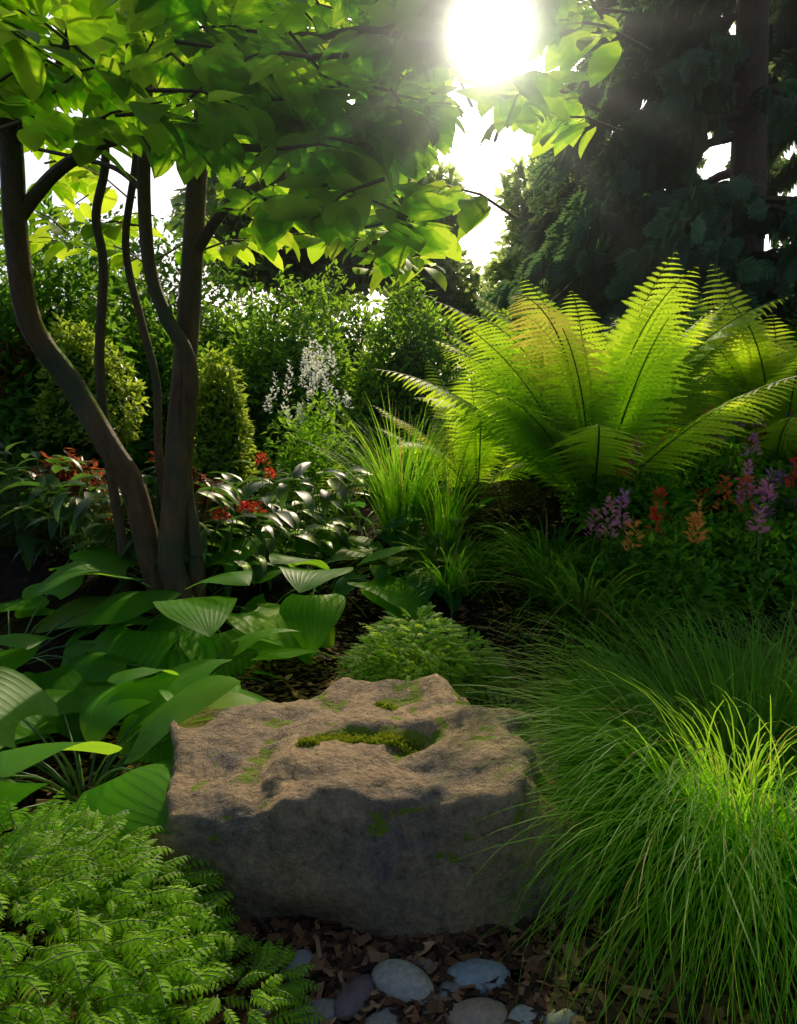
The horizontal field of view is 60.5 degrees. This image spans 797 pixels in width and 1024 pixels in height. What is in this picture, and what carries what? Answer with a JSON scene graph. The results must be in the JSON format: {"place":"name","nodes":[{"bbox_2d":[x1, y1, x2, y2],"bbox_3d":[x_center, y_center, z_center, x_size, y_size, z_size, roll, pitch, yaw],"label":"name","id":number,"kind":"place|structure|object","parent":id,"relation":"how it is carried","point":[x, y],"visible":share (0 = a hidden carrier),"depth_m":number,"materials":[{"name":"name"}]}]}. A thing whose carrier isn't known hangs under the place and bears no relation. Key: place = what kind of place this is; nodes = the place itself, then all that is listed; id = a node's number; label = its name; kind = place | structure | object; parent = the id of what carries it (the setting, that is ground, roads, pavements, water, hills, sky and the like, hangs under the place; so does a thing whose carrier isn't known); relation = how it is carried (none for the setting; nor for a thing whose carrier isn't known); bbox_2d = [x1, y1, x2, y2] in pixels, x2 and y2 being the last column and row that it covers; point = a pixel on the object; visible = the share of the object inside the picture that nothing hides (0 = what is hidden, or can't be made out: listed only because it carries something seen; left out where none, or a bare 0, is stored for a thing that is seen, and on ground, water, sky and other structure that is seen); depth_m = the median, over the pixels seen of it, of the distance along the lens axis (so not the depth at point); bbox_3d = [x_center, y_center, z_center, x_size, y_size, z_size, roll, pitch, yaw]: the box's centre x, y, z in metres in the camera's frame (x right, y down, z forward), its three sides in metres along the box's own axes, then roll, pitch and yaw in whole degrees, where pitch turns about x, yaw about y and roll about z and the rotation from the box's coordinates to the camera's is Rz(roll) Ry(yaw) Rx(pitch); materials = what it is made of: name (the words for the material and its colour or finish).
{"place":"outdoors","nodes":[
{"label":"outdoors","id":0,"kind":"place"},
{"bbox_2d":[0,327,230,542],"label":"red shrub leaves","id":1,"kind":"object","parent":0,"point":[68,476],"visible":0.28,"depth_m":4.86,"materials":[{"name":"plant"}]},
{"bbox_2d":[0,460,796,1023],"bbox_3d":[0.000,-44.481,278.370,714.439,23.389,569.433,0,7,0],"label":"ground","id":2,"kind":"structure","parent":0,"point":[16,578],"depth_m":4.19,"materials":[{"name":"brown soil"}]},
{"bbox_2d":[24,312,261,490],"bbox_3d":[-2.113,-0.901,5.824,2.072,1.552,0.871,1,7,11],"label":"yellow shrub","id":3,"kind":"object","parent":2,"relation":"on","point":[234,393],"visible":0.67,"depth_m":5.64,"materials":[{"name":"green plant"}]},
{"bbox_2d":[0,441,384,596],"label":"broadleaf shrub","id":4,"kind":"object","parent":2,"relation":"on","point":[78,513],"visible":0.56,"depth_m":4.47,"materials":[{"name":"green plant"}]},
{"bbox_2d":[0,12,429,614],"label":"tree trunks","id":5,"kind":"object","parent":2,"relation":"on","point":[178,528],"visible":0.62,"depth_m":3.79,"materials":[{"name":"brown wood"}]},
{"bbox_2d":[0,0,652,296],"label":"tree","id":6,"kind":"object","parent":5,"relation":"attached to","point":[410,135],"depth_m":2.65,"materials":[{"name":"green plant"}]},
{"bbox_2d":[0,529,433,943],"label":"hosta plant","id":7,"kind":"object","parent":2,"relation":"on","point":[98,691],"depth_m":3.30,"materials":[{"name":"green plant"}]},
{"bbox_2d":[255,389,368,512],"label":"white flower leaves","id":8,"kind":"object","parent":2,"relation":"on","point":[291,461],"visible":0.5,"depth_m":6.25,"materials":[{"name":"green plant"}]},
{"bbox_2d":[157,258,514,496],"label":"hedge shrubs","id":9,"kind":"object","parent":2,"relation":"on","point":[376,354],"visible":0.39,"depth_m":8.38,"materials":[{"name":"green plant"}]},
{"bbox_2d":[0,167,794,525],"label":"shrub inner twigs","id":10,"kind":"object","parent":2,"relation":"on","point":[64,421],"visible":0.06,"depth_m":7.40,"materials":[{"name":"green plant"}]},
{"bbox_2d":[165,122,616,364],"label":"tree leaves","id":11,"kind":"object","parent":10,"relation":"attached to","point":[516,193],"visible":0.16,"depth_m":18.50,"materials":[{"name":"green plant"}]},
{"bbox_2d":[0,427,795,595],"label":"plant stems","id":12,"kind":"object","parent":2,"relation":"on","point":[46,550],"visible":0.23,"depth_m":4.61,"materials":[{"name":"green plant"}]},
{"bbox_2d":[56,337,796,549],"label":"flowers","id":13,"kind":"object","parent":12,"relation":"attached to","point":[764,490],"visible":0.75,"depth_m":4.41,"materials":[{"name":"plant"}]},
{"bbox_2d":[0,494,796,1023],"bbox_3d":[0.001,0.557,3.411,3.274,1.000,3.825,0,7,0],"label":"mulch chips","id":14,"kind":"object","parent":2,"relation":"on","point":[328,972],"depth_m":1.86,"materials":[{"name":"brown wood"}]},
{"bbox_2d":[0,602,514,1023],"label":"feathery shrub","id":15,"kind":"object","parent":14,"relation":"on","point":[70,973],"depth_m":1.74,"materials":[{"name":"green plant"}]},
{"bbox_2d":[146,673,601,941],"bbox_3d":[-0.110,0.945,2.400,1.560,0.538,1.010,0,7,0],"label":"boulder","id":16,"kind":"object","parent":14,"relation":"on","point":[267,818],"visible":0.73,"depth_m":2.01,"materials":[{"name":"grey stone"}]},
{"bbox_2d":[293,700,431,754],"bbox_3d":[-0.116,0.761,2.413,0.470,0.073,0.357,0,7,0],"label":"moss plant","id":17,"kind":"object","parent":16,"relation":"on","point":[385,738],"visible":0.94,"depth_m":2.30,"materials":[{"name":"green plant"}]},
{"bbox_2d":[248,658,553,1023],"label":"dead leaves","id":18,"kind":"object","parent":14,"relation":"on","point":[428,946],"depth_m":1.88,"materials":[{"name":"brown plant"}]},
{"bbox_2d":[247,949,578,1023],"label":"pebbles","id":19,"kind":"object","parent":14,"relation":"on","point":[404,980],"visible":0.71,"depth_m":1.73,"materials":[{"name":"grey stone"}]},
{"bbox_2d":[0,191,796,526],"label":"dark shrub","id":20,"kind":"object","parent":2,"relation":"on","point":[122,327],"visible":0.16,"depth_m":6.63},
{"bbox_2d":[297,493,514,623],"bbox_3d":[0.053,0.351,5.010,1.787,0.968,1.892,0,7,0],"label":"hosta plant","id":21,"kind":"object","parent":2,"relation":"on","point":[342,587],"depth_m":4.62,"materials":[{"name":"green plant"}]},
{"bbox_2d":[286,384,750,665],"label":"grass strap clumps","id":22,"kind":"object","parent":2,"relation":"on","point":[555,578],"visible":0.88,"depth_m":4.32,"materials":[{"name":"green plant"}]},
{"bbox_2d":[372,250,796,503],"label":"fern plant","id":23,"kind":"object","parent":2,"relation":"on","point":[657,407],"depth_m":4.65,"materials":[{"name":"green plant"}]},
{"bbox_2d":[409,564,796,1023],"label":"grass plant","id":24,"kind":"object","parent":2,"relation":"on","point":[700,773],"depth_m":2.04,"materials":[{"name":"green plant"}]},
{"bbox_2d":[474,0,796,375],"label":"conifer","id":25,"kind":"object","parent":2,"relation":"on","point":[658,218],"depth_m":11.50,"materials":[{"name":"green plant"}]},
{"bbox_2d":[518,0,796,337],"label":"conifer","id":26,"kind":"object","parent":2,"relation":"on","point":[781,175],"depth_m":15.31,"materials":[{"name":"green plant"}]},
{"bbox_2d":[556,433,796,633],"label":"flowering plants","id":27,"kind":"object","parent":2,"relation":"on","point":[774,540],"visible":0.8,"depth_m":4.31,"materials":[{"name":"green plant"}]},
{"bbox_2d":[0,1,796,379],"label":"sky","id":28,"kind":"structure","parent":0,"point":[480,168],"materials":[{"name":"white"}]},
{"bbox_2d":[252,460,796,709],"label":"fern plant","id":29,"kind":"object","parent":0,"point":[411,655],"depth_m":3.47,"materials":[{"name":"plant"}]}
]}

